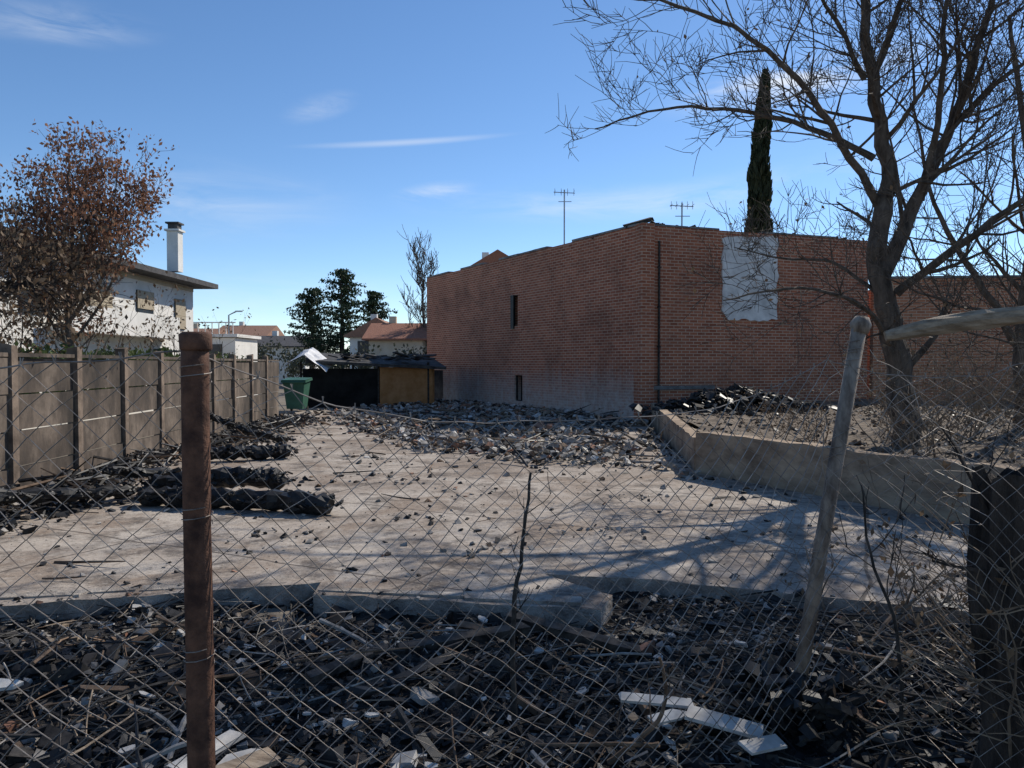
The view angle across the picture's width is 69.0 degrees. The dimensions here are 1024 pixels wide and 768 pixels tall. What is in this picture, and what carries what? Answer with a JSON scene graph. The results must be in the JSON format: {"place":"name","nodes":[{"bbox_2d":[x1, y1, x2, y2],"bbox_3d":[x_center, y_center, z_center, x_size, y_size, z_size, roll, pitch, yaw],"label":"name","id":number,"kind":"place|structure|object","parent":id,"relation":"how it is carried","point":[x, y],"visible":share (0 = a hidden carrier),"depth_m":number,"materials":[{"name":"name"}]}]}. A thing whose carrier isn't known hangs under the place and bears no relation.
{"place":"outdoors","nodes":[
{"label":"outdoors","id":0,"kind":"place"},
{"bbox_2d":[0,367,699,760],"bbox_3d":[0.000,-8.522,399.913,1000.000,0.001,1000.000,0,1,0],"label":"ground","id":1,"kind":"structure","parent":0,"point":[276,611],"depth_m":5.51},
{"bbox_2d":[0,196,158,366],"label":"pruned dark tree","id":2,"kind":"object","parent":1,"relation":"on","point":[10,287],"visible":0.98,"depth_m":11.09,"materials":[{"name":"brown plant"}]},
{"bbox_2d":[0,116,174,351],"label":"autumn tree","id":3,"kind":"object","parent":1,"relation":"on","point":[72,207],"visible":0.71,"depth_m":15.80,"materials":[{"name":"brown plant"}]},
{"bbox_2d":[0,242,192,429],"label":"walls","id":4,"kind":"structure","parent":1,"relation":"on","point":[130,287],"depth_m":23.87,"materials":[{"name":"white paint"}]},
{"bbox_2d":[0,243,192,291],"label":"cornice","id":5,"kind":"structure","parent":4,"relation":"attached to","point":[145,279],"depth_m":25.24,"materials":[{"name":"white paint"}]},
{"bbox_2d":[19,289,184,352],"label":"windows","id":6,"kind":"structure","parent":4,"relation":"attached to","point":[137,309],"depth_m":24.30,"materials":[{"name":"grey glass"}]},
{"bbox_2d":[21,275,185,328],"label":"shutters","id":7,"kind":"object","parent":6,"relation":"attached to","point":[181,312],"visible":0.41,"depth_m":24.98,"materials":[{"name":"beige wood"}]},
{"bbox_2d":[3,227,217,288],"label":"roof","id":8,"kind":"structure","parent":4,"relation":"on","point":[158,273],"depth_m":25.35,"materials":[{"name":"concrete"}]},
{"bbox_2d":[164,229,184,272],"bbox_3d":[-12.700,-5.014,28.080,0.560,1.575,0.560,0,1,0],"label":"chimney","id":9,"kind":"object","parent":8,"relation":"on","point":[174,250],"visible":0.93,"depth_m":27.88,"materials":[{"name":"paint"}]},
{"bbox_2d":[165,222,183,229],"bbox_3d":[-12.700,-5.937,28.056,0.500,0.260,0.500,0,1,0],"label":"chimney cap","id":10,"kind":"object","parent":9,"relation":"on","point":[175,225],"visible":0.96,"depth_m":27.88,"materials":[{"name":"grey metal"}]},
{"bbox_2d":[50,306,179,338],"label":"balcony","id":11,"kind":"structure","parent":4,"relation":"attached to","point":[138,319],"depth_m":22.95,"materials":[{"name":"white paint"}]},
{"bbox_2d":[0,263,258,430],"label":"garden shrub","id":12,"kind":"object","parent":1,"relation":"on","point":[127,325],"visible":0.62,"depth_m":18.32,"materials":[{"name":"brown plant"}]},
{"bbox_2d":[14,338,246,394],"bbox_3d":[-9.516,-0.359,20.013,1.447,1.354,14.202,0,1,-5],"label":"hedge","id":13,"kind":"object","parent":1,"relation":"on","point":[139,352],"visible":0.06,"depth_m":16.08,"materials":[{"name":"brown plant"}]},
{"bbox_2d":[0,343,268,484],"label":"posts","id":14,"kind":"object","parent":1,"relation":"on","point":[13,468],"visible":0.46,"depth_m":10.85,"materials":[{"name":"concrete"}]},
{"bbox_2d":[0,352,278,486],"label":"panels","id":15,"kind":"object","parent":14,"relation":"attached to","point":[44,439],"visible":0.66,"depth_m":11.57,"materials":[{"name":"concrete"}]},
{"bbox_2d":[193,322,260,400],"bbox_3d":[-14.600,-0.942,35.988,3.900,3.925,3.300,0,1,0],"label":"white annex","id":16,"kind":"object","parent":1,"relation":"on","point":[244,345],"visible":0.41,"depth_m":34.48,"materials":[{"name":"white paint"}]},
{"bbox_2d":[209,344,221,355],"bbox_3d":[-13.800,-1.340,34.457,0.800,1.000,0.060,0,1,0],"label":"window","id":17,"kind":"structure","parent":16,"relation":"in","point":[215,348],"depth_m":34.42,"materials":[{"name":"grey glass"}]},
{"bbox_2d":[228,311,242,333],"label":"street lamp","id":18,"kind":"object","parent":1,"relation":"on","point":[229,320],"visible":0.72,"depth_m":57.86,"materials":[{"name":"metal"}]},
{"bbox_2d":[257,347,318,382],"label":"walls","id":19,"kind":"structure","parent":1,"relation":"on","point":[281,374],"depth_m":69.96,"materials":[{"name":"grey paint"}]},
{"bbox_2d":[254,336,326,346],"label":"roof","id":20,"kind":"structure","parent":19,"relation":"on","point":[289,341],"depth_m":71.18,"materials":[{"name":"tile"}]},
{"bbox_2d":[272,331,278,335],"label":"chimney","id":21,"kind":"object","parent":20,"relation":"on","point":[275,333],"visible":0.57,"depth_m":73.65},
{"bbox_2d":[280,287,344,368],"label":"conifer tree","id":22,"kind":"object","parent":1,"relation":"on","point":[306,309],"visible":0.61,"depth_m":63.48,"materials":[{"name":"green plant"}]},
{"bbox_2d":[294,268,377,368],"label":"conifer tree","id":23,"kind":"object","parent":1,"relation":"on","point":[345,287],"visible":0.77,"depth_m":61.49,"materials":[{"name":"green plant"}]},
{"bbox_2d":[257,336,426,378],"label":"garden bushes","id":24,"kind":"object","parent":1,"relation":"on","point":[292,366],"visible":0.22,"depth_m":47.77,"materials":[{"name":"green plant"}]},
{"bbox_2d":[350,337,362,368],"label":"walls","id":25,"kind":"structure","parent":1,"relation":"on","point":[354,343],"depth_m":57.94,"materials":[{"name":"white paint"}]},
{"bbox_2d":[358,341,368,368],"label":"windows","id":26,"kind":"structure","parent":25,"relation":"attached to","point":[363,343],"depth_m":57.91,"materials":[{"name":"grey glass"}]},
{"bbox_2d":[344,318,388,337],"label":"roof","id":27,"kind":"structure","parent":25,"relation":"on","point":[360,331],"depth_m":57.51,"materials":[{"name":"orange tile"}]},
{"bbox_2d":[371,314,377,319],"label":"chimney","id":28,"kind":"object","parent":27,"relation":"on","point":[373,316],"visible":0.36,"depth_m":61.13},
{"bbox_2d":[349,290,397,347],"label":"conifer tree","id":29,"kind":"object","parent":1,"relation":"on","point":[373,297],"visible":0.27,"depth_m":65.51,"materials":[{"name":"green plant"}]},
{"bbox_2d":[369,340,426,368],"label":"walls","id":30,"kind":"structure","parent":1,"relation":"on","point":[387,347],"depth_m":49.95,"materials":[{"name":"white paint"}]},
{"bbox_2d":[362,323,426,340],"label":"roof","id":31,"kind":"structure","parent":30,"relation":"on","point":[388,331],"depth_m":50.79,"materials":[{"name":"tile"}]},
{"bbox_2d":[389,316,396,322],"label":"chimney","id":32,"kind":"object","parent":31,"relation":"on","point":[392,319],"visible":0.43,"depth_m":53.15,"materials":[{"name":"white paint"}]},
{"bbox_2d":[397,225,439,342],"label":"bare tree","id":33,"kind":"object","parent":1,"relation":"on","point":[421,278],"visible":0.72,"depth_m":51.77,"materials":[{"name":"grey plant"}]},
{"bbox_2d":[322,398,714,479],"bbox_3d":[-1.233,0.923,22.162,9.984,0.589,23.106,0,1,0],"label":"rubble heap","id":34,"kind":"object","parent":1,"relation":"on","point":[483,412],"visible":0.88,"depth_m":17.51,"materials":[{"name":"grey stone"}]},
{"bbox_2d":[744,68,773,232],"bbox_3d":[11.902,-7.108,35.283,1.675,15.688,1.609,0,1,0],"label":"cypress tree","id":35,"kind":"object","parent":1,"relation":"on","point":[759,179],"visible":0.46,"depth_m":34.93,"materials":[{"name":"green plant"}]},
{"bbox_2d":[651,403,1019,523],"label":"retaining wall","id":36,"kind":"structure","parent":1,"relation":"on","point":[676,424],"depth_m":9.41,"materials":[{"name":"grey concrete"}]},
{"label":"walls","id":37,"kind":"object","parent":1,"relation":"on","visible":0},
{"bbox_2d":[472,249,507,264],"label":"roof","id":38,"kind":"structure","parent":37,"relation":"on","point":[497,254],"depth_m":49.40,"materials":[{"name":"ceramic"}]},
{"bbox_2d":[482,252,488,257],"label":"chimney","id":39,"kind":"object","parent":38,"relation":"on","point":[484,254],"visible":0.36,"depth_m":54.03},
{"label":"walls","id":40,"kind":"object","parent":1,"relation":"on","visible":0},
{"bbox_2d":[193,328,227,333],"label":"roof","id":41,"kind":"structure","parent":40,"relation":"on","point":[215,330],"depth_m":68.24,"materials":[{"name":"orange tile"}]},
{"bbox_2d":[0,407,968,627],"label":"concrete slab","id":42,"kind":"structure","parent":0,"point":[26,556],"depth_m":6.92,"materials":[{"name":"grey concrete"}]},
{"bbox_2d":[0,484,142,503],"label":"burnt beam","id":43,"kind":"structure","parent":42,"relation":"on","point":[61,494],"depth_m":8.29,"materials":[{"name":"brown wood"}]},
{"bbox_2d":[86,463,181,477],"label":"burnt beam","id":44,"kind":"structure","parent":42,"relation":"on","point":[113,470],"depth_m":9.16,"materials":[{"name":"brown wood"}]},
{"bbox_2d":[0,412,341,534],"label":"soot drift","id":45,"kind":"object","parent":42,"relation":"on","point":[79,477],"visible":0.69,"depth_m":10.27,"materials":[{"name":"black soil"}]},
{"bbox_2d":[135,466,296,491],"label":"burnt beam","id":46,"kind":"structure","parent":42,"relation":"on","point":[274,477],"depth_m":9.19,"materials":[{"name":"brown wood"}]},
{"bbox_2d":[127,485,343,514],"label":"burnt beam","id":47,"kind":"structure","parent":42,"relation":"on","point":[241,499],"depth_m":8.35,"materials":[{"name":"brown wood"}]},
{"bbox_2d":[210,413,295,441],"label":"burnt beam","id":48,"kind":"structure","parent":42,"relation":"on","point":[259,433],"depth_m":14.79,"materials":[{"name":"brown wood"}]},
{"bbox_2d":[210,444,298,460],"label":"burnt beam","id":49,"kind":"structure","parent":42,"relation":"on","point":[259,452],"depth_m":12.81,"materials":[{"name":"brown wood"}]},
{"bbox_2d":[0,583,581,605],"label":"broken kerb","id":50,"kind":"structure","parent":42,"relation":"on","point":[538,598],"depth_m":5.32,"materials":[{"name":"concrete"}]},
{"bbox_2d":[281,377,312,410],"bbox_3d":[-7.626,0.378,26.396,0.882,1.212,0.976,0,1,0],"label":"green bin","id":51,"kind":"object","parent":42,"relation":"on","point":[301,385],"visible":0.88,"depth_m":26.09,"materials":[{"name":"plastic"}]},
{"bbox_2d":[300,351,445,407],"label":"burnt shed","id":52,"kind":"structure","parent":42,"relation":"on","point":[399,377],"depth_m":29.26,"materials":[{"name":"brown wood"}]},
{"bbox_2d":[286,347,332,371],"bbox_3d":[-7.800,-0.944,28.585,1.600,0.959,1.200,0,1,0],"label":"tarpaulin","id":53,"kind":"object","parent":52,"relation":"on","point":[313,354],"visible":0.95,"depth_m":28.54,"materials":[{"name":"white plastic"}]},
{"bbox_2d":[434,370,442,398],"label":"boundary wall","id":54,"kind":"structure","parent":42,"relation":"on","point":[438,384],"depth_m":34.78,"materials":[{"name":"concrete"}]},
{"bbox_2d":[0,406,968,608],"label":"slab rubble","id":55,"kind":"object","parent":42,"relation":"on","point":[311,541],"visible":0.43,"depth_m":8.23,"materials":[{"name":"grey stone"}]},
{"bbox_2d":[427,226,634,418],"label":"side wall","id":56,"kind":"structure","parent":42,"relation":"on","point":[567,342],"depth_m":27.09,"materials":[{"name":"red brick"}]},
{"bbox_2d":[510,295,521,400],"bbox_3d":[0.224,-1.396,28.858,0.195,4.100,0.810,-1,2,-30],"label":"burnt window frame","id":57,"kind":"object","parent":56,"relation":"attached to","point":[512,311],"visible":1,"depth_m":29.05,"materials":[{"name":"black wood"}]},
{"bbox_2d":[426,223,834,277],"bbox_3d":[1.509,-4.966,28.243,18.815,0.079,6.292,1,2,38],"label":"parapet coping","id":58,"kind":"object","parent":56,"relation":"on","point":[582,238],"visible":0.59,"depth_m":24.43,"materials":[{"name":"brown brick"}]},
{"bbox_2d":[592,217,844,238],"bbox_3d":[4.045,-4.995,25.897,13.740,0.576,5.933,1,2,26],"label":"charred roof edge","id":59,"kind":"object","parent":58,"relation":"on","point":[649,219],"visible":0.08,"depth_m":23.05,"materials":[{"name":"brown wood"}]},
{"bbox_2d":[634,222,654,419],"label":"corner pier","id":60,"kind":"structure","parent":42,"relation":"on","point":[644,249],"depth_m":22.38,"materials":[{"name":"red brick"}]},
{"bbox_2d":[0,591,980,767],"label":"burnt ground","id":61,"kind":"structure","parent":0,"point":[809,748],"depth_m":3.94,"materials":[{"name":"black soil"}]},
{"bbox_2d":[0,610,974,767],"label":"broken plank","id":62,"kind":"object","parent":61,"relation":"on","point":[260,758],"visible":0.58,"depth_m":3.67,"materials":[{"name":"white wood"}]},
{"bbox_2d":[0,568,980,767],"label":"charred debris","id":63,"kind":"object","parent":61,"relation":"on","point":[53,755],"visible":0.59,"depth_m":3.91,"materials":[{"name":"brown wood"}]},
{"bbox_2d":[534,657,685,764],"bbox_3d":[0.445,1.415,3.244,0.699,0.542,0.224,1,2,28],"label":"fallen branch","id":64,"kind":"object","parent":63,"relation":"on","point":[637,743],"visible":0.86,"depth_m":3.20,"materials":[{"name":"brown wood"}]},
{"bbox_2d":[829,475,914,744],"bbox_3d":[1.692,1.006,3.409,0.420,1.213,0.280,-1,2,-26],"label":"charred sapling","id":65,"kind":"object","parent":63,"relation":"on","point":[901,694],"visible":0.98,"depth_m":3.34,"materials":[{"name":"brown wood"}]},
{"bbox_2d":[0,316,1023,767],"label":"chain link fence","id":66,"kind":"object","parent":61,"relation":"on","point":[198,600],"visible":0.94,"depth_m":2.59,"materials":[{"name":"metal"}]},
{"bbox_2d":[883,306,1023,340],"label":"weathered rail","id":67,"kind":"object","parent":66,"relation":"on","point":[986,319],"visible":1,"depth_m":3.33,"materials":[{"name":"grey wood"}]},
{"bbox_2d":[494,472,572,723],"bbox_3d":[0.105,1.066,3.658,0.383,1.283,0.260,0,1,0],"label":"charred sapling","id":68,"kind":"object","parent":61,"relation":"on","point":[515,611],"visible":0.89,"depth_m":3.62,"materials":[{"name":"brown wood"}]},
{"bbox_2d":[715,657,859,741],"bbox_3d":[1.387,1.508,3.611,0.594,0.268,0.580,-1,2,-43],"label":"charcoal pile","id":69,"kind":"object","parent":61,"relation":"on","point":[823,699],"visible":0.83,"depth_m":3.49,"materials":[{"name":"black wood"}]},
{"bbox_2d":[765,517,968,656],"bbox_3d":[2.527,1.223,4.839,1.714,0.955,1.270,1,2,21],"label":"dry bush","id":70,"kind":"object","parent":61,"relation":"on","point":[908,602],"visible":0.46,"depth_m":4.87,"materials":[{"name":"brown plant"}]},
{"bbox_2d":[828,424,1022,688],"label":"dry bush","id":71,"kind":"object","parent":61,"relation":"on","point":[944,464],"visible":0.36,"depth_m":4.29,"materials":[{"name":"brown plant"}]},
{"bbox_2d":[833,466,1023,760],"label":"dry bush","id":72,"kind":"object","parent":61,"relation":"on","point":[971,677],"visible":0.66,"depth_m":2.90,"materials":[{"name":"brown plant"}]},
{"bbox_2d":[909,417,1023,767],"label":"burnt tree trunk","id":73,"kind":"object","parent":61,"relation":"on","point":[1004,489],"visible":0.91,"depth_m":2.97,"materials":[{"name":"black plant"}]},
{"bbox_2d":[918,440,1023,653],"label":"dry bush","id":74,"kind":"object","parent":61,"relation":"on","point":[1011,456],"visible":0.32,"depth_m":4.22,"materials":[{"name":"brown plant"}]},
{"bbox_2d":[0,0,1023,350],"label":"sky","id":75,"kind":"structure","parent":0,"point":[305,135],"materials":[{"name":"blue"}]},
{"bbox_2d":[669,398,1023,467],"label":"terrace soil","id":76,"kind":"structure","parent":0,"point":[713,421],"depth_m":13.49,"materials":[{"name":"brown soil"}]},
{"bbox_2d":[599,383,882,416],"bbox_3d":[6.137,0.394,19.755,7.334,0.871,5.196,0,1,0],"label":"charcoal pile","id":77,"kind":"object","parent":76,"relation":"on","point":[703,399],"visible":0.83,"depth_m":19.15,"materials":[{"name":"brown wood"}]},
{"bbox_2d":[654,226,867,417],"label":"front wall","id":78,"kind":"structure","parent":76,"relation":"on","point":[685,359],"depth_m":23.77,"materials":[{"name":"red brick"}]},
{"bbox_2d":[657,241,660,402],"bbox_3d":[4.465,-1.835,22.638,0.120,5.000,0.050,-1,2,-19],"label":"downpipe","id":79,"kind":"object","parent":78,"relation":"attached to","point":[658,307],"visible":0.93,"depth_m":22.61,"materials":[{"name":"brown metal"}]},
{"bbox_2d":[654,385,714,389],"bbox_3d":[5.109,0.108,22.905,2.600,0.120,0.050,-1,2,-19],"label":"base course","id":80,"kind":"object","parent":78,"relation":"attached to","point":[684,387],"visible":0.93,"depth_m":22.96,"materials":[{"name":"grey concrete"}]},
{"bbox_2d":[721,236,778,321],"bbox_3d":[7.582,-3.370,23.708,2.179,2.748,0.060,-1,2,-19],"label":"white render patch","id":81,"kind":"object","parent":78,"relation":"attached to","point":[756,314],"visible":0.85,"depth_m":23.64,"materials":[{"name":"white paint"}]},
{"bbox_2d":[707,370,834,428],"bbox_3d":[5.013,0.311,14.524,2.493,1.186,1.968,1,2,24],"label":"dry bush","id":82,"kind":"object","parent":76,"relation":"on","point":[796,418],"visible":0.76,"depth_m":14.51,"materials":[{"name":"brown plant"}]},
{"bbox_2d":[546,0,1023,446],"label":"bare tree","id":83,"kind":"object","parent":76,"relation":"on","point":[882,257],"visible":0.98,"depth_m":10.69,"materials":[{"name":"grey plant"}]},
{"bbox_2d":[730,381,840,443],"bbox_3d":[4.295,0.432,11.525,1.356,0.956,1.233,0,2,-17],"label":"dry bush","id":84,"kind":"object","parent":76,"relation":"on","point":[810,435],"visible":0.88,"depth_m":11.40,"materials":[{"name":"brown plant"}]},
{"bbox_2d":[676,403,1023,463],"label":"terrace rubble","id":85,"kind":"object","parent":76,"relation":"on","point":[976,455],"visible":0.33,"depth_m":13.53,"materials":[{"name":"grey stone"}]},
{"bbox_2d":[867,290,870,398],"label":"volume","id":86,"kind":"structure","parent":76,"relation":"on","point":[868,351],"depth_m":26.95,"materials":[{"name":"brick"}]},
{"bbox_2d":[810,1,1023,429],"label":"bare tree","id":87,"kind":"object","parent":76,"relation":"on","point":[990,299],"visible":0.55,"depth_m":13.46,"materials":[{"name":"grey plant"}]},
{"bbox_2d":[821,312,1023,442],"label":"dry bush","id":88,"kind":"object","parent":76,"relation":"on","point":[971,414],"visible":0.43,"depth_m":11.78,"materials":[{"name":"brown plant"}]},
{"bbox_2d":[843,322,1023,431],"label":"dry bush","id":89,"kind":"object","parent":76,"relation":"on","point":[953,369],"visible":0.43,"depth_m":13.71,"materials":[{"name":"brown plant"}]},
{"bbox_2d":[857,278,1015,423],"bbox_3d":[9.893,-0.651,15.408,5.249,3.055,3.107,1,2,23],"label":"dry bush","id":90,"kind":"object","parent":76,"relation":"on","point":[969,371],"visible":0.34,"depth_m":15.62,"materials":[{"name":"brown plant"}]},
{"bbox_2d":[852,363,1021,458],"bbox_3d":[5.532,0.316,9.511,2.291,1.642,2.353,0,1,0],"label":"dry bush","id":91,"kind":"object","parent":76,"relation":"on","point":[927,442],"visible":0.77,"depth_m":9.49,"materials":[{"name":"brown plant"}]},
{"bbox_2d":[869,278,1020,400],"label":"front wall","id":92,"kind":"structure","parent":76,"relation":"on","point":[922,313],"depth_m":25.07,"materials":[{"name":"orange brick"}]},
{"bbox_2d":[891,275,1019,278],"bbox_3d":[22.225,-3.574,24.501,20.000,0.080,0.420,0,1,5],"label":"coping","id":93,"kind":"object","parent":92,"relation":"on","point":[967,276],"depth_m":24.94,"materials":[{"name":"brown brick"}]},
{"bbox_2d":[927,328,1023,432],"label":"dry bush","id":94,"kind":"object","parent":76,"relation":"on","point":[989,395],"visible":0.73,"depth_m":9.85,"materials":[{"name":"brown plant"}]},
{"bbox_2d":[928,361,1023,459],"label":"dry bush","id":95,"kind":"object","parent":76,"relation":"on","point":[987,415],"visible":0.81,"depth_m":8.50,"materials":[{"name":"brown plant"}]},
{"bbox_2d":[965,328,1023,436],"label":"dry bush","id":96,"kind":"object","parent":76,"relation":"on","point":[1007,378],"visible":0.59,"depth_m":11.52,"materials":[{"name":"brown plant"}]},
{"bbox_2d":[967,328,1023,420],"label":"dry bush","id":97,"kind":"object","parent":76,"relation":"on","point":[1019,417],"visible":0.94,"depth_m":7.33,"materials":[{"name":"brown plant"}]},
{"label":"walls","id":98,"kind":"object","parent":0,"visible":0},
{"bbox_2d":[220,325,284,335],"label":"roof","id":99,"kind":"structure","parent":98,"relation":"on","point":[264,330],"depth_m":92.24,"materials":[{"name":"orange tile"}]},
{"label":"flat roof","id":100,"kind":"object","parent":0,"visible":0},
{"bbox_2d":[554,188,574,243],"bbox_3d":[2.200,-6.387,31.346,0.904,3.650,0.500,0,1,0],"label":"tv antenna","id":101,"kind":"object","parent":100,"relation":"on","point":[564,192],"visible":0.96,"depth_m":31.30,"materials":[{"name":"metal"}]},
{"bbox_2d":[670,201,693,225],"bbox_3d":[6.350,-5.646,27.863,0.904,2.350,0.500,0,1,0],"label":"tv antenna","id":102,"kind":"object","parent":100,"relation":"on","point":[682,206],"visible":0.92,"depth_m":27.83,"materials":[{"name":"metal"}]}
]}

